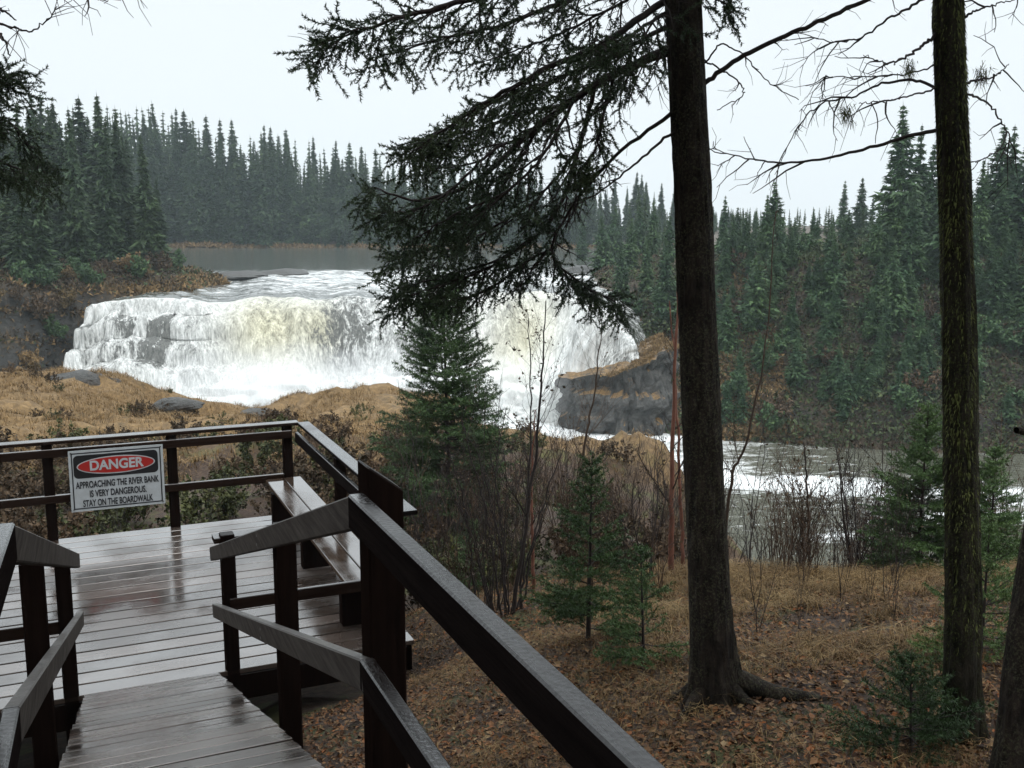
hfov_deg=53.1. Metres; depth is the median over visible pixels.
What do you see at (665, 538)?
shrub
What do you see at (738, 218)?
spruce tree
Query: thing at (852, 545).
bare shrub
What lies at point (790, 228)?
spruce sapling
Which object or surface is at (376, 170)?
spruce tree
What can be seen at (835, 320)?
spruce tree
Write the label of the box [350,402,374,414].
shrub
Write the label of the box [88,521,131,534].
shrub
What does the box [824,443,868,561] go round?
birch sapling
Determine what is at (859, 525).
bare shrub
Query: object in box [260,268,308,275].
rock
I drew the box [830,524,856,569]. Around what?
bare shrub
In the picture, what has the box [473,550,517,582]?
shrub
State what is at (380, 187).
spruce tree
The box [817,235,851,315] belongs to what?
spruce tree
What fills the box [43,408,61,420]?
shrub
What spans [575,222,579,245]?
spruce tree
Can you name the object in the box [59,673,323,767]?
boardwalk ramp
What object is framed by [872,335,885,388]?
spruce tree
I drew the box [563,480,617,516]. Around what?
shrub
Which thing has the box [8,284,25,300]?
river shrub
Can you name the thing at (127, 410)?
shrub
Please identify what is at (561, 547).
shrub
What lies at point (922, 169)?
spruce tree
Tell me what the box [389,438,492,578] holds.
bare shrub
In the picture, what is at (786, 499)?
bare shrub
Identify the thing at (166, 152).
forest
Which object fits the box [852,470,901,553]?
bare shrub
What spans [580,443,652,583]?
bare shrub
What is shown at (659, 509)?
shrub
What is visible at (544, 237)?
spruce tree
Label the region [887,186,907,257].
spruce tree
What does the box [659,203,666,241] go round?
spruce tree
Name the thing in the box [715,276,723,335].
spruce tree
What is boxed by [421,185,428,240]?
spruce tree
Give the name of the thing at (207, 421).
shrub
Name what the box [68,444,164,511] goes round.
danger sign
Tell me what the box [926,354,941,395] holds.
spruce sapling
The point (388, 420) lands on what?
shrub
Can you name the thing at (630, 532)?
bare shrub
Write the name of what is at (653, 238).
spruce tree
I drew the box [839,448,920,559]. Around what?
bare shrub
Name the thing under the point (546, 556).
shrub
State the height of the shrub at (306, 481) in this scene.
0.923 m
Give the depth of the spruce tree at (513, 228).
247.46 m
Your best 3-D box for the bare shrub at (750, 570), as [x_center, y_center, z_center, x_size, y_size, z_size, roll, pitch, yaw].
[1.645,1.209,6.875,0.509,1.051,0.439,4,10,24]
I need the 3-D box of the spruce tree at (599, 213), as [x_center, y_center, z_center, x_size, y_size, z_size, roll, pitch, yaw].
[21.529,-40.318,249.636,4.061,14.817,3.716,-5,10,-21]
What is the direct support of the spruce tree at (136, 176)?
on the river banks
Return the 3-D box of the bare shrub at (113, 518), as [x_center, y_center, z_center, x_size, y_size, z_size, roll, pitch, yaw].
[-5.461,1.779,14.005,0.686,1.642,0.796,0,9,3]
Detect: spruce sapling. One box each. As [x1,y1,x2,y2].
[721,380,734,427]
[728,280,735,304]
[729,386,752,424]
[732,347,751,392]
[735,268,755,312]
[749,332,766,373]
[763,247,789,296]
[764,344,775,369]
[766,277,779,315]
[776,251,786,285]
[781,337,811,387]
[784,230,801,267]
[786,221,794,243]
[801,261,812,289]
[804,254,823,296]
[806,313,836,367]
[823,343,852,396]
[831,360,858,417]
[838,400,847,423]
[841,246,856,270]
[858,358,882,401]
[864,292,879,333]
[872,254,887,289]
[894,266,910,300]
[896,320,918,369]
[899,267,920,318]
[911,352,935,402]
[913,325,940,367]
[921,232,931,276]
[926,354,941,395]
[934,342,941,353]
[976,268,987,312]
[979,378,985,403]
[980,312,999,347]
[994,292,1002,323]
[1000,385,1019,424]
[1016,315,1023,347]
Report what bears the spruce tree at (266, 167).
on the river banks
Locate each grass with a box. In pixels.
[0,240,794,441]
[0,365,683,501]
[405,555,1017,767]
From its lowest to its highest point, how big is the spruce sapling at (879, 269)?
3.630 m
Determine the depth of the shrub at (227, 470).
16.89 m
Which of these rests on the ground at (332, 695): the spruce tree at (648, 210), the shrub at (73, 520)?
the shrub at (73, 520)
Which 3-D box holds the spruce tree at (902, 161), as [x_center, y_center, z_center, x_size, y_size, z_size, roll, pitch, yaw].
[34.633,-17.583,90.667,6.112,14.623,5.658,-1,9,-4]
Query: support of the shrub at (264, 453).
on the ground at (332, 695)
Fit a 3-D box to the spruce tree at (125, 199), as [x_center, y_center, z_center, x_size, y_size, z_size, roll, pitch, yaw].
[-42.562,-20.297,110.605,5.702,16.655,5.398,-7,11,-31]
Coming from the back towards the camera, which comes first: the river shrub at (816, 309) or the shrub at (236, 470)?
the river shrub at (816, 309)
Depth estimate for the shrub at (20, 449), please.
19.29 m
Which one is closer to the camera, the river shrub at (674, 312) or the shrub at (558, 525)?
the shrub at (558, 525)
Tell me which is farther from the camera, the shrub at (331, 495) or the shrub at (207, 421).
the shrub at (207, 421)
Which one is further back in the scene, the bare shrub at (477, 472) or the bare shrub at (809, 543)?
the bare shrub at (477, 472)
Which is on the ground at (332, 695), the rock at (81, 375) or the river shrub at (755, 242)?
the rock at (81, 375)
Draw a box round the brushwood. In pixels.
[0,243,1023,453]
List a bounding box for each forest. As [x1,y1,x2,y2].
[0,104,103,138]
[90,108,790,238]
[623,163,1021,251]
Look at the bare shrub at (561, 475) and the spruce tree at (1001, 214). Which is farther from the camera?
the spruce tree at (1001, 214)
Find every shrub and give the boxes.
[0,257,7,266]
[0,288,7,302]
[0,425,14,452]
[0,449,23,480]
[0,467,43,516]
[0,469,41,499]
[0,476,19,498]
[0,495,44,522]
[0,507,38,535]
[0,508,46,528]
[1,513,32,529]
[2,362,20,373]
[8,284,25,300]
[8,435,33,464]
[9,260,32,283]
[13,366,42,377]
[13,492,41,521]
[16,460,59,479]
[17,348,44,368]
[17,381,41,390]
[21,289,61,321]
[21,436,64,468]
[21,504,60,538]
[24,504,85,536]
[26,417,90,445]
[27,408,44,416]
[27,465,67,505]
[28,465,68,515]
[29,468,69,508]
[31,263,54,290]
[36,429,80,467]
[43,314,68,342]
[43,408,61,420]
[43,512,98,539]
[44,372,63,383]
[47,407,72,419]
[50,255,62,272]
[52,445,67,466]
[53,382,64,391]
[55,284,77,312]
[55,459,69,503]
[57,485,70,512]
[58,508,129,537]
[59,511,108,536]
[60,265,76,282]
[61,256,81,274]
[68,442,89,446]
[74,263,105,284]
[85,248,96,262]
[86,506,137,526]
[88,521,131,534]
[92,504,160,529]
[94,423,124,444]
[94,430,130,444]
[95,257,111,268]
[95,507,126,532]
[98,426,151,443]
[102,492,167,522]
[105,262,120,273]
[112,251,140,277]
[114,403,138,415]
[124,254,149,279]
[128,401,146,417]
[143,265,154,278]
[144,249,171,271]
[144,400,169,414]
[146,504,217,528]
[148,516,195,528]
[156,416,201,449]
[157,259,172,271]
[160,474,239,524]
[163,459,181,483]
[165,419,198,449]
[169,248,186,269]
[171,411,192,420]
[183,477,249,521]
[190,426,219,446]
[191,409,198,416]
[198,493,230,521]
[199,488,248,519]
[202,420,224,433]
[206,455,248,479]
[207,415,262,444]
[208,410,234,423]
[208,466,237,479]
[208,469,235,478]
[210,460,265,499]
[226,420,297,467]
[232,452,266,473]
[247,489,272,515]
[250,456,309,492]
[254,413,309,441]
[255,457,282,487]
[256,406,285,429]
[256,406,298,432]
[258,444,298,472]
[263,445,329,487]
[264,488,334,515]
[265,458,333,499]
[293,419,323,438]
[293,448,346,487]
[293,466,350,498]
[294,446,361,495]
[303,466,324,498]
[306,406,329,448]
[311,414,354,445]
[311,474,333,500]
[318,436,347,451]
[319,443,372,493]
[322,476,357,502]
[323,409,350,424]
[328,445,365,471]
[333,420,360,433]
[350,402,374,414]
[353,519,411,538]
[354,412,368,421]
[354,428,405,448]
[364,448,390,474]
[369,422,415,440]
[369,428,402,447]
[369,447,388,470]
[373,382,460,547]
[375,415,444,597]
[378,434,409,456]
[378,457,434,490]
[379,414,395,421]
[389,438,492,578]
[389,443,451,554]
[392,472,423,520]
[396,380,441,441]
[404,524,426,540]
[405,554,449,613]
[406,465,465,558]
[408,501,454,545]
[412,509,437,535]
[417,538,451,608]
[418,529,485,581]
[420,356,537,609]
[422,537,463,557]
[425,484,470,559]
[432,538,465,570]
[435,433,495,539]
[438,472,497,588]
[439,421,543,616]
[441,506,499,645]
[443,431,505,535]
[443,456,538,611]
[449,439,499,502]
[452,473,500,535]
[460,484,526,602]
[460,491,497,555]
[467,422,501,489]
[469,475,513,565]
[469,504,515,534]
[469,549,527,591]
[470,454,541,566]
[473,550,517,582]
[476,464,563,591]
[479,484,515,501]
[480,519,540,552]
[482,487,534,526]
[489,436,525,453]
[489,535,538,566]
[496,458,558,553]
[502,445,524,501]
[503,430,542,455]
[507,539,552,577]
[509,453,524,501]
[510,463,540,488]
[511,492,544,511]
[515,418,541,436]
[518,439,557,503]
[519,456,560,532]
[520,433,541,477]
[526,437,575,503]
[526,439,606,595]
[527,433,548,447]
[530,423,614,556]
[533,484,557,507]
[534,450,555,500]
[536,427,595,532]
[536,514,602,564]
[537,398,589,507]
[541,404,588,485]
[543,513,610,575]
[547,515,665,577]
[549,439,578,503]
[554,450,593,512]
[555,405,608,506]
[558,491,616,585]
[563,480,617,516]
[565,412,607,490]
[569,450,625,545]
[579,436,618,460]
[579,481,620,566]
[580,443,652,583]
[580,489,630,536]
[592,476,634,528]
[600,419,684,581]
[603,437,652,531]
[605,487,634,526]
[606,418,661,545]
[608,437,646,467]
[613,455,656,535]
[619,457,653,535]
[631,298,646,313]
[633,489,685,593]
[633,526,685,555]
[634,495,679,559]
[635,520,654,542]
[642,463,686,559]
[647,451,684,561]
[648,470,683,557]
[648,516,686,561]
[649,502,668,519]
[653,488,686,561]
[654,480,684,499]
[664,484,686,557]
[665,329,679,353]
[665,547,687,562]
[667,302,676,320]
[677,447,746,517]
[720,372,749,401]
[723,378,805,562]
[724,454,769,562]
[726,498,745,557]
[727,493,796,631]
[728,528,755,566]
[736,489,791,568]
[736,492,807,567]
[740,308,763,334]
[748,439,840,564]
[750,338,779,366]
[753,235,760,247]
[753,496,794,565]
[755,388,794,420]
[755,402,786,432]
[757,443,826,569]
[757,450,819,565]
[762,521,814,564]
[768,439,839,570]
[770,466,842,571]
[772,327,796,353]
[776,492,826,563]
[777,472,841,566]
[779,533,810,586]
[781,449,862,567]
[782,491,830,589]
[784,233,817,253]
[788,498,856,568]
[789,570,823,630]
[794,486,851,564]
[796,404,923,568]
[802,290,832,321]
[802,505,837,571]
[812,344,849,365]
[813,486,869,566]
[815,465,868,572]
[816,465,876,600]
[822,429,880,562]
[825,491,879,567]
[828,485,870,561]
[829,512,869,566]
[830,474,901,567]
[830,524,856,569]
[832,385,915,557]
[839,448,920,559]
[841,462,910,569]
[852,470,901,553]
[854,242,871,255]
[854,506,892,597]
[857,320,876,342]
[863,284,898,311]
[864,407,926,563]
[867,464,918,558]
[871,518,916,620]
[872,458,923,569]
[872,463,942,569]
[875,455,933,585]
[877,478,933,598]
[891,383,918,414]
[898,455,943,566]
[902,366,941,396]
[909,440,941,563]
[918,298,940,319]
[926,313,940,328]
[929,320,941,342]
[977,313,997,343]
[979,394,1023,563]
[979,432,1023,536]
[982,402,1023,547]
[982,408,1011,508]
[989,319,1017,349]
[1001,320,1023,355]
[1010,328,1023,345]
[1010,385,1023,403]
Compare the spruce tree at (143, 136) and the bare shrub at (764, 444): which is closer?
the bare shrub at (764, 444)
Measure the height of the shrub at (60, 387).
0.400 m
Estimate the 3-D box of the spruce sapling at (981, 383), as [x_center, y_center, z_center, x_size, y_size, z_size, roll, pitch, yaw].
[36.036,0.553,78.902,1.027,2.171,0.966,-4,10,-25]
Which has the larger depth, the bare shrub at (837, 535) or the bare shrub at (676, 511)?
the bare shrub at (676, 511)
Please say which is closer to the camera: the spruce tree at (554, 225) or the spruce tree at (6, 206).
the spruce tree at (6, 206)
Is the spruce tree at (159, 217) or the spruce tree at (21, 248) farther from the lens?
the spruce tree at (159, 217)
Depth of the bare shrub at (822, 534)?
11.15 m
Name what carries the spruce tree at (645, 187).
on the river banks
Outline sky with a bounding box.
[0,0,1023,225]
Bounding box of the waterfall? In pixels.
[63,291,638,425]
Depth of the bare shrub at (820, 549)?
12.39 m
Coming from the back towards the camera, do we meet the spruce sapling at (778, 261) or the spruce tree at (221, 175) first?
the spruce tree at (221, 175)
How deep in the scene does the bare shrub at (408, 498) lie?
11.37 m
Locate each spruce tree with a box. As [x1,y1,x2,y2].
[0,0,149,217]
[0,104,30,271]
[0,141,8,168]
[0,177,10,258]
[0,201,7,259]
[1,161,40,282]
[14,117,63,284]
[24,97,47,195]
[36,94,47,157]
[42,106,58,254]
[45,101,64,160]
[47,121,68,262]
[55,110,101,269]
[67,96,95,211]
[71,142,91,237]
[81,94,111,230]
[85,117,92,154]
[90,119,128,263]
[109,121,138,258]
[112,109,136,236]
[120,139,138,238]
[124,140,139,238]
[127,135,170,268]
[133,143,139,212]
[134,117,157,206]
[144,125,157,193]
[149,104,173,238]
[152,180,176,268]
[153,165,177,243]
[166,109,181,240]
[166,111,199,240]
[170,123,182,241]
[181,138,210,242]
[182,122,203,238]
[199,117,217,199]
[199,130,211,213]
[203,159,221,242]
[214,121,227,191]
[214,134,228,242]
[216,181,231,242]
[222,163,238,243]
[224,120,241,218]
[231,153,257,244]
[235,148,242,196]
[248,142,256,202]
[249,148,281,247]
[260,126,267,181]
[263,147,270,187]
[265,150,289,243]
[267,127,284,212]
[273,0,904,718]
[274,136,286,238]
[281,129,289,209]
[281,158,306,243]
[284,136,301,235]
[297,164,322,244]
[299,193,307,243]
[304,161,317,211]
[310,138,323,238]
[321,165,336,241]
[329,141,337,239]
[329,158,348,240]
[331,159,355,247]
[343,143,357,214]
[346,185,359,244]
[355,147,365,237]
[355,156,365,241]
[359,166,380,243]
[370,149,381,208]
[373,176,382,226]
[376,185,387,245]
[385,171,399,243]
[386,181,397,247]
[396,165,410,239]
[398,196,407,245]
[401,179,412,234]
[409,155,421,222]
[411,177,425,240]
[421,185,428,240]
[424,175,444,244]
[426,174,443,227]
[445,181,457,232]
[451,173,461,222]
[460,160,469,211]
[462,179,469,236]
[470,204,482,246]
[488,189,503,243]
[500,206,510,246]
[504,182,519,246]
[518,181,527,230]
[518,196,526,242]
[526,166,536,233]
[533,171,545,241]
[540,213,549,246]
[550,167,559,238]
[558,187,567,240]
[563,194,579,243]
[570,218,575,244]
[574,213,591,260]
[575,192,582,229]
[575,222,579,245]
[578,193,596,243]
[587,216,616,274]
[589,173,597,235]
[592,193,605,242]
[602,189,611,240]
[605,206,625,262]
[608,171,618,226]
[608,241,637,303]
[616,208,623,246]
[621,188,628,239]
[622,218,639,269]
[630,173,641,224]
[633,205,648,254]
[636,175,643,211]
[636,237,654,296]
[642,183,650,220]
[645,197,650,233]
[646,198,660,256]
[648,241,676,323]
[655,183,668,228]
[658,213,674,262]
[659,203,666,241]
[670,191,674,229]
[713,213,714,234]
[714,195,729,258]
[715,226,733,287]
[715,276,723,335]
[717,295,743,354]
[718,215,740,253]
[728,209,731,230]
[729,208,742,240]
[733,251,779,331]
[736,212,751,261]
[751,211,760,238]
[755,195,772,260]
[758,182,788,243]
[763,212,790,284]
[766,215,786,262]
[781,287,802,348]
[793,217,798,237]
[809,209,819,238]
[811,218,821,251]
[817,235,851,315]
[819,224,842,285]
[826,282,843,338]
[831,216,837,238]
[835,181,851,238]
[839,210,856,252]
[839,222,847,252]
[850,178,870,239]
[863,205,889,264]
[866,199,875,235]
[869,106,927,243]
[869,239,915,332]
[871,288,896,359]
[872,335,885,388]
[876,205,886,229]
[886,347,914,400]
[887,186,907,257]
[897,187,930,288]
[909,126,934,246]
[912,299,929,360]
[921,189,939,284]
[922,144,938,232]
[924,173,937,234]
[972,127,1019,228]
[972,161,993,256]
[973,213,984,287]
[977,249,1013,319]
[977,315,987,393]
[979,174,991,224]
[986,175,1014,250]
[987,150,1023,251]
[989,126,1023,222]
[999,223,1023,307]
[1011,254,1023,321]
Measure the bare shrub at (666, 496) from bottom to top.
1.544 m
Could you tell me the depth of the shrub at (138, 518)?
16.11 m
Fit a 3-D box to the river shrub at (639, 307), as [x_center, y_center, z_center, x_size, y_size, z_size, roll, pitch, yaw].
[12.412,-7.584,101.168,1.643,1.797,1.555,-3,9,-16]
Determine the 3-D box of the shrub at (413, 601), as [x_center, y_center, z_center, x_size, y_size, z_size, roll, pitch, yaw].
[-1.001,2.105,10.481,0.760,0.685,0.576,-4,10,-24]
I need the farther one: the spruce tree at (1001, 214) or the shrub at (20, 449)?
the spruce tree at (1001, 214)
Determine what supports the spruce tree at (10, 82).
on the ground at (332, 695)
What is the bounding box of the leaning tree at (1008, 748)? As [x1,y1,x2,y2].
[988,427,1023,767]
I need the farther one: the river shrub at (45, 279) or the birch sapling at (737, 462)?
the river shrub at (45, 279)
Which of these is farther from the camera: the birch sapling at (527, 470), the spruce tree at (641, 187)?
the spruce tree at (641, 187)
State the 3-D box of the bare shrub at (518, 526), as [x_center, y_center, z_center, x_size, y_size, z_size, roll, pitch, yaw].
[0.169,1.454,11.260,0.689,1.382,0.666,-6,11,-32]
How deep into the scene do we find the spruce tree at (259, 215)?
246.19 m
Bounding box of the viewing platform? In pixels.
[0,515,413,738]
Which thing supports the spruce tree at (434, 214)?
on the river banks
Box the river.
[106,247,645,356]
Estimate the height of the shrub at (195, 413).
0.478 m
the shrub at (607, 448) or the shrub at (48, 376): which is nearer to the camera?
the shrub at (607, 448)
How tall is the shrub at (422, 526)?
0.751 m
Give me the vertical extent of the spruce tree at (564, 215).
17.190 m
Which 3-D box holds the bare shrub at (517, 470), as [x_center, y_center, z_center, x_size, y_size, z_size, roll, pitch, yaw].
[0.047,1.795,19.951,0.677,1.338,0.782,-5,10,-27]
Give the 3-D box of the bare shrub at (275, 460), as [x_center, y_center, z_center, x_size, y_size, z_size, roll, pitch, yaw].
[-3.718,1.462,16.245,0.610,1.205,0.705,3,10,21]
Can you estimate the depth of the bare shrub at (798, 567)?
8.30 m
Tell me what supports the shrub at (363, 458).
on the ground at (332, 695)
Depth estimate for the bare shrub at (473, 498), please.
13.66 m
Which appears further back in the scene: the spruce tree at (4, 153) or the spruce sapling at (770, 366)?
the spruce tree at (4, 153)
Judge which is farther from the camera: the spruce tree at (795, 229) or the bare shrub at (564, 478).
the spruce tree at (795, 229)
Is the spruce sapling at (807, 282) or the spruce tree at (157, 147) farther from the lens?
the spruce tree at (157, 147)
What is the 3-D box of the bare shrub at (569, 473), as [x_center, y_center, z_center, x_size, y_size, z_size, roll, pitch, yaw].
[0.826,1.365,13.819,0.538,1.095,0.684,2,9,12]
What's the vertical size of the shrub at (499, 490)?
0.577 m
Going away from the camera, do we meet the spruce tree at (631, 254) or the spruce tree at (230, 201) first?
the spruce tree at (631, 254)
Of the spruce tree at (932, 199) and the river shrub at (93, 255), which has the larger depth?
the river shrub at (93, 255)
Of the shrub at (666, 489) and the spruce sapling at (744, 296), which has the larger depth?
the spruce sapling at (744, 296)
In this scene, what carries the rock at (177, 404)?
on the ground at (332, 695)
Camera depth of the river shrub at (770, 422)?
80.28 m
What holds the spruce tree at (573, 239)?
on the river banks
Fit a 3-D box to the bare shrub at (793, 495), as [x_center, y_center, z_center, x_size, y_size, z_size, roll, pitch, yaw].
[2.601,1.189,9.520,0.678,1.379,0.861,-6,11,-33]
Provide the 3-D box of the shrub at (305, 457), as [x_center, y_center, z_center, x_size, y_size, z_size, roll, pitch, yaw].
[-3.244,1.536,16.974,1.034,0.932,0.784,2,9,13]
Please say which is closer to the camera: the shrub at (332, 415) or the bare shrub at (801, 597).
the bare shrub at (801, 597)
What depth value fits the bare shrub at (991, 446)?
9.78 m
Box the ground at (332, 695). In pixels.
[0,371,1013,767]
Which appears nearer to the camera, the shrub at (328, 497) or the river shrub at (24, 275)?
the shrub at (328, 497)
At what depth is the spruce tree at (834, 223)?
128.28 m
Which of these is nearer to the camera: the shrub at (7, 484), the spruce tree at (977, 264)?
the shrub at (7, 484)
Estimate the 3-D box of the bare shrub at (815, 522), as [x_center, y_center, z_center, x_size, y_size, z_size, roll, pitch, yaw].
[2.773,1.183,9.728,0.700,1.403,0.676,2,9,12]
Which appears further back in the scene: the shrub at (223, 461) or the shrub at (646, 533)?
the shrub at (223, 461)
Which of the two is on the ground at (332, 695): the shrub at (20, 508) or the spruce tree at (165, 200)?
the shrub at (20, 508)
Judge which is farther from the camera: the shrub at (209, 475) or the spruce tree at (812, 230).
the spruce tree at (812, 230)
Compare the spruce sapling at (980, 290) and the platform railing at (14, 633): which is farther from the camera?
the spruce sapling at (980, 290)
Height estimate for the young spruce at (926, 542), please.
1.820 m
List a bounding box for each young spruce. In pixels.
[365,270,535,543]
[449,519,490,592]
[517,450,655,641]
[591,542,689,669]
[817,644,995,767]
[855,400,993,572]
[905,515,1017,672]
[942,443,1023,566]
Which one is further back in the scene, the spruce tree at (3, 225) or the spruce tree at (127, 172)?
the spruce tree at (127, 172)
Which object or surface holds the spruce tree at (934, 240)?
on the river banks
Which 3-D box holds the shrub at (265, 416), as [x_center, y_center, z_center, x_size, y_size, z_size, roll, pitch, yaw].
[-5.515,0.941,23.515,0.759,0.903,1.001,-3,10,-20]
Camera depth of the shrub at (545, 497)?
16.38 m
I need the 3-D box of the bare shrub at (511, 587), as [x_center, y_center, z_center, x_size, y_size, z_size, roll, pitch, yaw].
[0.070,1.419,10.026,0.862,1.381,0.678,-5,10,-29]
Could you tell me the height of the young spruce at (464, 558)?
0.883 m
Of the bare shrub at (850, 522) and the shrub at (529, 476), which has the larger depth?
the shrub at (529, 476)
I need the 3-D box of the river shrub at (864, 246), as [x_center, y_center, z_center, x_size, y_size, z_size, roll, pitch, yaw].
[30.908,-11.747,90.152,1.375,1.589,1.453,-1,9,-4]
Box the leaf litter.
[302,560,1012,767]
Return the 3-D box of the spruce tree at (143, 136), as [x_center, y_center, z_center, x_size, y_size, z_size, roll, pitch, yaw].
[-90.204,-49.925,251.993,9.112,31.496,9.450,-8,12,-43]
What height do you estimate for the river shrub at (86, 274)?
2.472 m
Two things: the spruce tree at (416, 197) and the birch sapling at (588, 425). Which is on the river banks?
the spruce tree at (416, 197)
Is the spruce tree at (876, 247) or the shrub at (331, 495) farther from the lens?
the spruce tree at (876, 247)
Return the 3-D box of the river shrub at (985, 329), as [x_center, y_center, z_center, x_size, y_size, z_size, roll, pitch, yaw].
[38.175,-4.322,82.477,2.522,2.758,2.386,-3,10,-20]
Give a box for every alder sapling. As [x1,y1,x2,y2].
[439,434,475,594]
[440,466,496,606]
[458,400,502,617]
[466,431,523,613]
[481,447,519,615]
[506,444,572,610]
[507,480,561,608]
[517,401,547,593]
[633,290,682,575]
[652,301,684,569]
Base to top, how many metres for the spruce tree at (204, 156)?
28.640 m
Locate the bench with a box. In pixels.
[266,476,361,626]
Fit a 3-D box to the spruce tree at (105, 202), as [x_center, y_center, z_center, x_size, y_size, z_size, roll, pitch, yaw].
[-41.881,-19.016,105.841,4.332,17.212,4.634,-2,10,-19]
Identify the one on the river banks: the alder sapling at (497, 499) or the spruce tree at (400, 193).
the spruce tree at (400, 193)
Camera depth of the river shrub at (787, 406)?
81.17 m
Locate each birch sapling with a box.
[475,286,569,614]
[505,304,557,609]
[563,298,634,568]
[722,207,782,524]
[782,424,834,566]
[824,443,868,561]
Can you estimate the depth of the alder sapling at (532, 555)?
9.70 m
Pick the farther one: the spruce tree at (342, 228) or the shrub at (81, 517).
the spruce tree at (342, 228)
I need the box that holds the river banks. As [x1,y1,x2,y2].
[0,226,1023,453]
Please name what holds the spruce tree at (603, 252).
on the river banks
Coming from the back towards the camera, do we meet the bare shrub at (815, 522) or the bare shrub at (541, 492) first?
the bare shrub at (541, 492)
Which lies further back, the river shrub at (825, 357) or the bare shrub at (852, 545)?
the river shrub at (825, 357)
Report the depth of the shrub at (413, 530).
13.86 m
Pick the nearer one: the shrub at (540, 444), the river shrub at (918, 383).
the shrub at (540, 444)
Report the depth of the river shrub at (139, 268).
99.25 m
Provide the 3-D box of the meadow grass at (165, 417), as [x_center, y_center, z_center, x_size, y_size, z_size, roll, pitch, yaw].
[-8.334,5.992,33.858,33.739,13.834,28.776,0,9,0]
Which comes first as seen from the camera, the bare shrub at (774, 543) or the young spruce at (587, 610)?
the young spruce at (587, 610)
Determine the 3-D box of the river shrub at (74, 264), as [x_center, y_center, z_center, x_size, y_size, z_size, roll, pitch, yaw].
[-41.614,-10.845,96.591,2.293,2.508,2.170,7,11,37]
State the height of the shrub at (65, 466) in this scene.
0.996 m
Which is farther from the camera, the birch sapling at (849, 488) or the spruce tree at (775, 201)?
the spruce tree at (775, 201)
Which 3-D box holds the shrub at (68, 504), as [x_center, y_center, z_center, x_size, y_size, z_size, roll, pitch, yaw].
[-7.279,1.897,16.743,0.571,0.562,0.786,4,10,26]
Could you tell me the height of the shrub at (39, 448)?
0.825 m
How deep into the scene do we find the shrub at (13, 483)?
17.66 m
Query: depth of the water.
70.08 m
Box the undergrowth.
[0,232,1023,453]
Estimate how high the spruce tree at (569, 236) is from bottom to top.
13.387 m
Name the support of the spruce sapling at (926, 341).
on the river banks
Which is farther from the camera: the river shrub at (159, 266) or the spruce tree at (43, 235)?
the river shrub at (159, 266)
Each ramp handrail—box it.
[0,523,83,767]
[209,460,664,767]
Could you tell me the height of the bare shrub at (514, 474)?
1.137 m
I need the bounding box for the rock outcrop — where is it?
[555,340,679,436]
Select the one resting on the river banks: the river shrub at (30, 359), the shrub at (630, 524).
the river shrub at (30, 359)
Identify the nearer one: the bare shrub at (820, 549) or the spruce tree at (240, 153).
the bare shrub at (820, 549)
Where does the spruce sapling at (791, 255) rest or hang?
on the river banks
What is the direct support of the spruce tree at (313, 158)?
on the river banks
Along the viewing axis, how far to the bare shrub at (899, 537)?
7.53 m
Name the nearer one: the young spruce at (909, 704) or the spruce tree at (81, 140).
the young spruce at (909, 704)
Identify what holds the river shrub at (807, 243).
on the river banks
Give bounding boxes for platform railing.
[0,420,297,540]
[0,548,69,642]
[212,528,360,609]
[295,421,417,515]
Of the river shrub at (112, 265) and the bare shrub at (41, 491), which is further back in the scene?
the river shrub at (112, 265)
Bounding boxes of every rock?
[50,369,121,385]
[152,397,204,413]
[218,270,267,279]
[240,408,274,417]
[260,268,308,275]
[563,265,593,273]
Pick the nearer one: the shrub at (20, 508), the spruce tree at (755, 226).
the shrub at (20, 508)
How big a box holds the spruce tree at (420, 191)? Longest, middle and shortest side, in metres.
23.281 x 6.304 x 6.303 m
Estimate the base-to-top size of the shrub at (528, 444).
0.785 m
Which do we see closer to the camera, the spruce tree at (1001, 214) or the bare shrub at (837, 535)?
the bare shrub at (837, 535)
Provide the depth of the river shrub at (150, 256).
108.82 m
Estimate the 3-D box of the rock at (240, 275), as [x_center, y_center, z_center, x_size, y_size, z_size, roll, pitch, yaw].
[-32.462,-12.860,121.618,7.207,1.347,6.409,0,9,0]
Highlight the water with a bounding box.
[482,420,1023,569]
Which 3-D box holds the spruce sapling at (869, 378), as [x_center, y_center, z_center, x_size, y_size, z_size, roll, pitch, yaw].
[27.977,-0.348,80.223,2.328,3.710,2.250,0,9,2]
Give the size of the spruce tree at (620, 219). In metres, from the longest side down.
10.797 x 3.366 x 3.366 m
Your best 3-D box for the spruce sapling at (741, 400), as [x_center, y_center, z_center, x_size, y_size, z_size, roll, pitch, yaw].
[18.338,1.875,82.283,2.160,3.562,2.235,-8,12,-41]
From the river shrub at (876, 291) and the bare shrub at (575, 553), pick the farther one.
the river shrub at (876, 291)
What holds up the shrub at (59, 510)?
on the ground at (332, 695)
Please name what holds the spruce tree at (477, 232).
on the river banks
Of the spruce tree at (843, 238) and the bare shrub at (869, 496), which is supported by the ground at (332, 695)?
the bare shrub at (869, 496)
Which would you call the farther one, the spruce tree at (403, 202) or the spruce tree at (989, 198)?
the spruce tree at (403, 202)
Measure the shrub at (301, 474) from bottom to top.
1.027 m
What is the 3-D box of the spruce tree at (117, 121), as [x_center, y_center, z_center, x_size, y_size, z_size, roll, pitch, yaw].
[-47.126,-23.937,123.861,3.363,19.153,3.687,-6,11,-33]
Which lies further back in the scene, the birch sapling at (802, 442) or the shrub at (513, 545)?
the shrub at (513, 545)
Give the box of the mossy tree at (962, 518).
[680,0,1023,746]
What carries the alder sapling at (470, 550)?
on the ground at (332, 695)
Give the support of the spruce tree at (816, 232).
on the river banks
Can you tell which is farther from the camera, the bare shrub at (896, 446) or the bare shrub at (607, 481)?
the bare shrub at (607, 481)
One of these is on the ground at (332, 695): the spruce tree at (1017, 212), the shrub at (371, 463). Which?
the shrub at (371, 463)
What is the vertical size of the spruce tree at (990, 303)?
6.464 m

